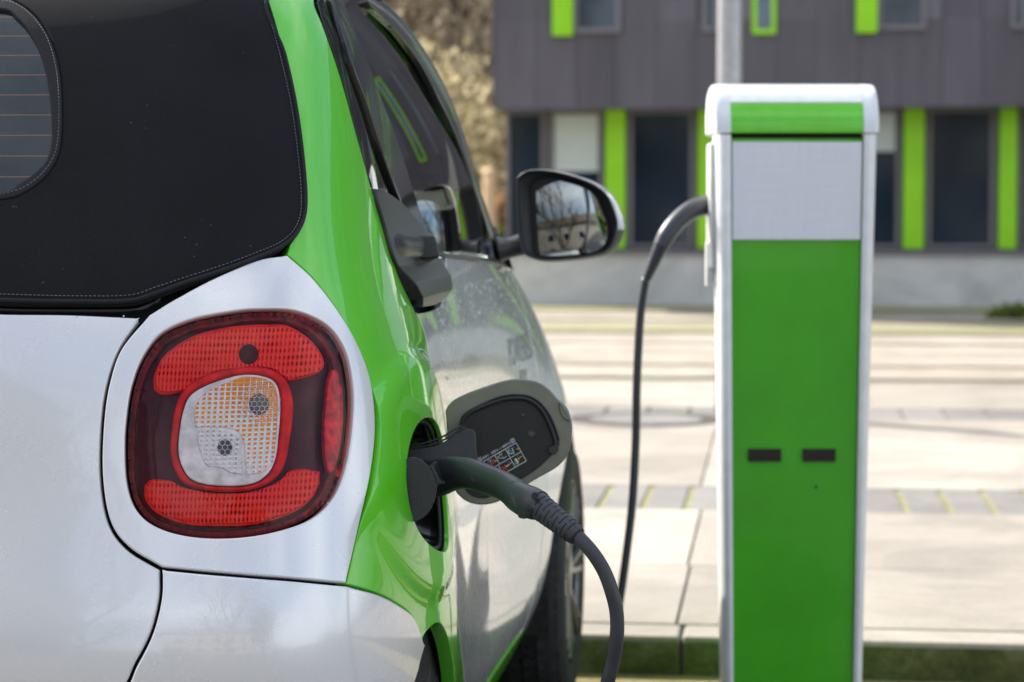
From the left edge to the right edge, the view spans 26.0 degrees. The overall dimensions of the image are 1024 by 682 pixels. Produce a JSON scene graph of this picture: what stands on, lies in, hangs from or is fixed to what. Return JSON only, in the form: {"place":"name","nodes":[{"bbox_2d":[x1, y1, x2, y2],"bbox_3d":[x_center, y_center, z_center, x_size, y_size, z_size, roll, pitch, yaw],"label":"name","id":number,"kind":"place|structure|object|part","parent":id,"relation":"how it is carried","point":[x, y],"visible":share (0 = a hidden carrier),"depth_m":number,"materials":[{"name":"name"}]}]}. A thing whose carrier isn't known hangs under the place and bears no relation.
{"place":"outdoors","nodes":[
{"label":"outdoors","id":0,"kind":"place"},
{"bbox_2d":[483,167,496,227],"bbox_3d":[-0.275,-1.307,27.470,0.178,1.685,0.177,0,3,0],"label":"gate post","id":1,"kind":"object","parent":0,"point":[489,185],"visible":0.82,"depth_m":27.37,"materials":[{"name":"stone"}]},
{"bbox_2d":[492,0,1023,306],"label":"office building","id":2,"kind":"structure","parent":0,"point":[610,96],"depth_m":23.39,"materials":[{"name":"concrete"}]},
{"bbox_2d":[506,111,543,237],"bbox_3d":[0.144,-1.754,24.059,0.411,1.466,0.058,0,3,7],"label":"window","id":3,"kind":"structure","parent":2,"relation":"in","point":[524,129],"depth_m":24.04,"materials":[{"name":"black glass"}]},
{"bbox_2d":[550,111,602,185],"bbox_3d":[0.697,-1.750,23.993,0.566,1.466,0.058,0,3,7],"label":"window","id":4,"kind":"structure","parent":2,"relation":"in","point":[576,137],"depth_m":23.97,"materials":[{"name":"white glass"}]},
{"bbox_2d":[573,0,620,32],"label":"window","id":5,"kind":"structure","parent":2,"relation":"in","point":[589,16],"depth_m":23.26,"materials":[{"name":"grey glass"}]},
{"bbox_2d":[629,110,692,246],"bbox_3d":[1.606,-1.744,23.886,0.681,1.466,0.058,0,3,7],"label":"window","id":6,"kind":"structure","parent":2,"relation":"in","point":[661,142],"depth_m":23.89,"materials":[{"name":"black glass"}]},
{"bbox_2d":[702,0,717,31],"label":"window","id":7,"kind":"structure","parent":2,"relation":"in","point":[709,8],"depth_m":23.12,"materials":[{"name":"grey glass"}]},
{"bbox_2d":[752,0,775,33],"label":"window","id":8,"kind":"structure","parent":2,"relation":"in","point":[763,11],"depth_m":23.06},
{"bbox_2d":[866,109,899,247],"bbox_3d":[3.675,-1.730,23.641,0.883,1.466,0.058,0,3,7],"label":"window","id":9,"kind":"structure","parent":2,"relation":"in","point":[886,215],"depth_m":23.60,"materials":[{"name":"black glass"}]},
{"bbox_2d":[877,0,925,29],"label":"window","id":10,"kind":"structure","parent":2,"relation":"in","point":[891,14],"depth_m":22.90,"materials":[{"name":"grey glass"}]},
{"bbox_2d":[927,109,993,247],"bbox_3d":[4.753,-1.723,23.513,0.681,1.466,0.058,0,3,7],"label":"window","id":11,"kind":"structure","parent":2,"relation":"in","point":[960,141],"depth_m":23.52,"materials":[{"name":"black glass"}]},
{"bbox_2d":[1010,0,1023,28],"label":"window","id":12,"kind":"structure","parent":2,"relation":"in","point":[1016,6],"depth_m":22.75,"materials":[{"name":"grey glass"}]},
{"bbox_2d":[1020,109,1023,247],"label":"window","id":13,"kind":"structure","parent":2,"relation":"in","point":[1022,110],"depth_m":23.42,"materials":[{"name":"black glass"}]},
{"bbox_2d":[561,379,1023,632],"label":"paving","id":14,"kind":"structure","parent":0,"point":[942,572],"depth_m":7.16,"materials":[{"name":"beige concrete"}]},
{"bbox_2d":[571,412,715,426],"bbox_3d":[0.643,0.380,10.654,0.740,0.014,0.740,0,3,7],"label":"manhole cover","id":15,"kind":"object","parent":14,"relation":"on","point":[660,419],"visible":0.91,"depth_m":10.61,"materials":[{"name":"metal"}]},
{"bbox_2d":[605,402,993,675],"bbox_3d":[16.625,0.305,12.867,90.000,0.088,19.010,0,3,7],"label":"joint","id":16,"kind":"object","parent":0,"point":[681,653],"depth_m":5.70,"materials":[{"name":"grey concrete"}]},
{"bbox_2d":[534,311,1023,379],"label":"track bed","id":17,"kind":"object","parent":16,"relation":"on","point":[881,355],"depth_m":15.98,"materials":[{"name":"concrete"}]},
{"bbox_2d":[531,305,1023,382],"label":"moss strips","id":18,"kind":"object","parent":17,"relation":"on","point":[874,330],"depth_m":19.31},
{"bbox_2d":[535,312,1023,381],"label":"tram rails","id":19,"kind":"object","parent":17,"relation":"on","point":[714,343],"depth_m":16.98,"materials":[{"name":"metal"}]},
{"bbox_2d":[983,300,1023,319],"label":"grass tuft","id":20,"kind":"object","parent":17,"relation":"on","point":[1014,311],"visible":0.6,"depth_m":20.89,"materials":[{"name":"green plant"}]},
{"bbox_2d":[569,406,1023,420],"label":"cobble strip","id":21,"kind":"object","parent":16,"relation":"on","point":[963,415],"visible":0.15,"depth_m":11.05,"materials":[{"name":"grey stone"}]},
{"bbox_2d":[715,0,741,412],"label":"lamp post","id":22,"kind":"object","parent":21,"relation":"on","point":[729,54],"visible":0.2,"depth_m":10.88,"materials":[{"name":"metal"}]},
{"bbox_2d":[582,485,1023,514],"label":"block strip","id":23,"kind":"object","parent":16,"relation":"on","point":[916,501],"visible":0.09,"depth_m":7.69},
{"bbox_2d":[596,486,1023,514],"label":"moss joints","id":24,"kind":"object","parent":23,"relation":"on","point":[691,492],"depth_m":7.70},
{"label":"ground","id":25,"kind":"structure","parent":0,"visible":0},
{"bbox_2d":[0,0,624,681],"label":"city car","id":26,"kind":"object","parent":25,"relation":"on","point":[272,338],"visible":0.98,"depth_m":2.87,"materials":[{"name":"silver metal"}]},
{"bbox_3d":[-0.917,-0.320,2.956,0.678,0.280,0.198,0,3,7],"label":"rear window","id":27,"kind":"part","parent":26,"relation":"part of","materials":[{"name":"grey glass"}]},
{"bbox_3d":[-0.225,-0.331,3.230,0.119,0.395,0.224,0,3,7],"label":"quarter window","id":28,"kind":"part","parent":26,"relation":"part of","materials":[{"name":"black glass"}]},
{"bbox_3d":[-0.153,-0.344,3.730,0.101,0.438,0.949,1,3,9],"label":"door window","id":29,"kind":"part","parent":26,"relation":"part of","materials":[{"name":"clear glass"}]},
{"bbox_3d":[-0.051,0.236,3.871,0.095,0.772,1.283,0,3,7],"label":"door","id":30,"kind":"part","parent":26,"relation":"part of","materials":[{"name":"silver metal"}]},
{"bbox_2d":[425,195,707,681],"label":"charging cable","id":31,"kind":"object","parent":26,"relation":"hanging from","point":[520,498],"visible":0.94,"depth_m":2.93,"materials":[{"name":"black plastic"}]},
{"bbox_2d":[384,0,491,147],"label":"tree","id":32,"kind":"object","parent":25,"relation":"on","point":[413,13],"visible":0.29,"depth_m":36.68,"materials":[{"name":"brown plant"}]},
{"bbox_2d":[386,0,491,94],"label":"tree","id":33,"kind":"object","parent":25,"relation":"on","point":[475,19],"visible":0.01,"depth_m":41.13,"materials":[{"name":"brown plant"}]},
{"bbox_2d":[421,1,502,135],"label":"tree","id":34,"kind":"object","parent":25,"relation":"on","point":[487,80],"visible":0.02,"depth_m":45.62,"materials":[{"name":"brown plant"}]},
{"bbox_2d":[420,34,505,199],"bbox_3d":[-1.658,-2.686,32.881,4.920,3.826,4.949,0,3,0],"label":"shrub","id":35,"kind":"object","parent":25,"relation":"on","point":[480,156],"visible":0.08,"depth_m":32.21,"materials":[{"name":"beige plant"}]},
{"bbox_2d":[445,73,505,191],"bbox_3d":[-0.804,-2.663,35.870,3.374,3.435,3.340,0,3,0],"label":"shrub","id":36,"kind":"object","parent":25,"relation":"on","point":[502,142],"visible":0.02,"depth_m":35.20,"materials":[{"name":"brown plant"}]},
{"bbox_2d":[481,184,505,232],"bbox_3d":[-0.192,-1.361,29.974,1.274,1.512,1.254,0,3,0],"label":"shrub","id":37,"kind":"object","parent":25,"relation":"on","point":[501,209],"visible":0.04,"depth_m":29.64,"materials":[{"name":"brown plant"}]},
{"bbox_2d":[497,222,505,237],"bbox_3d":[-0.329,-1.059,28.986,1.271,1.143,1.290,0,3,0],"label":"shrub","id":38,"kind":"object","parent":25,"relation":"on","point":[500,229],"depth_m":28.92,"materials":[{"name":"green plant"}]},
{"bbox_2d":[576,673,927,681],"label":"gutter","id":39,"kind":"object","parent":25,"relation":"on","point":[589,677],"depth_m":5.17,"materials":[{"name":"beige concrete"}]},
{"bbox_2d":[705,84,878,681],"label":"charging station","id":40,"kind":"object","parent":39,"relation":"on","point":[790,193],"visible":1,"depth_m":4.72,"materials":[{"name":"metal"}]},
{"bbox_2d":[581,623,1023,674],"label":"kerb","id":41,"kind":"structure","parent":25,"relation":"on","point":[871,637],"depth_m":5.22,"materials":[{"name":"beige concrete"}]},
{"bbox_2d":[578,640,1023,681],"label":"kerb moss","id":42,"kind":"object","parent":41,"relation":"on","point":[886,663],"visible":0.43,"depth_m":5.15,"materials":[{"name":"green plant"}]}
]}

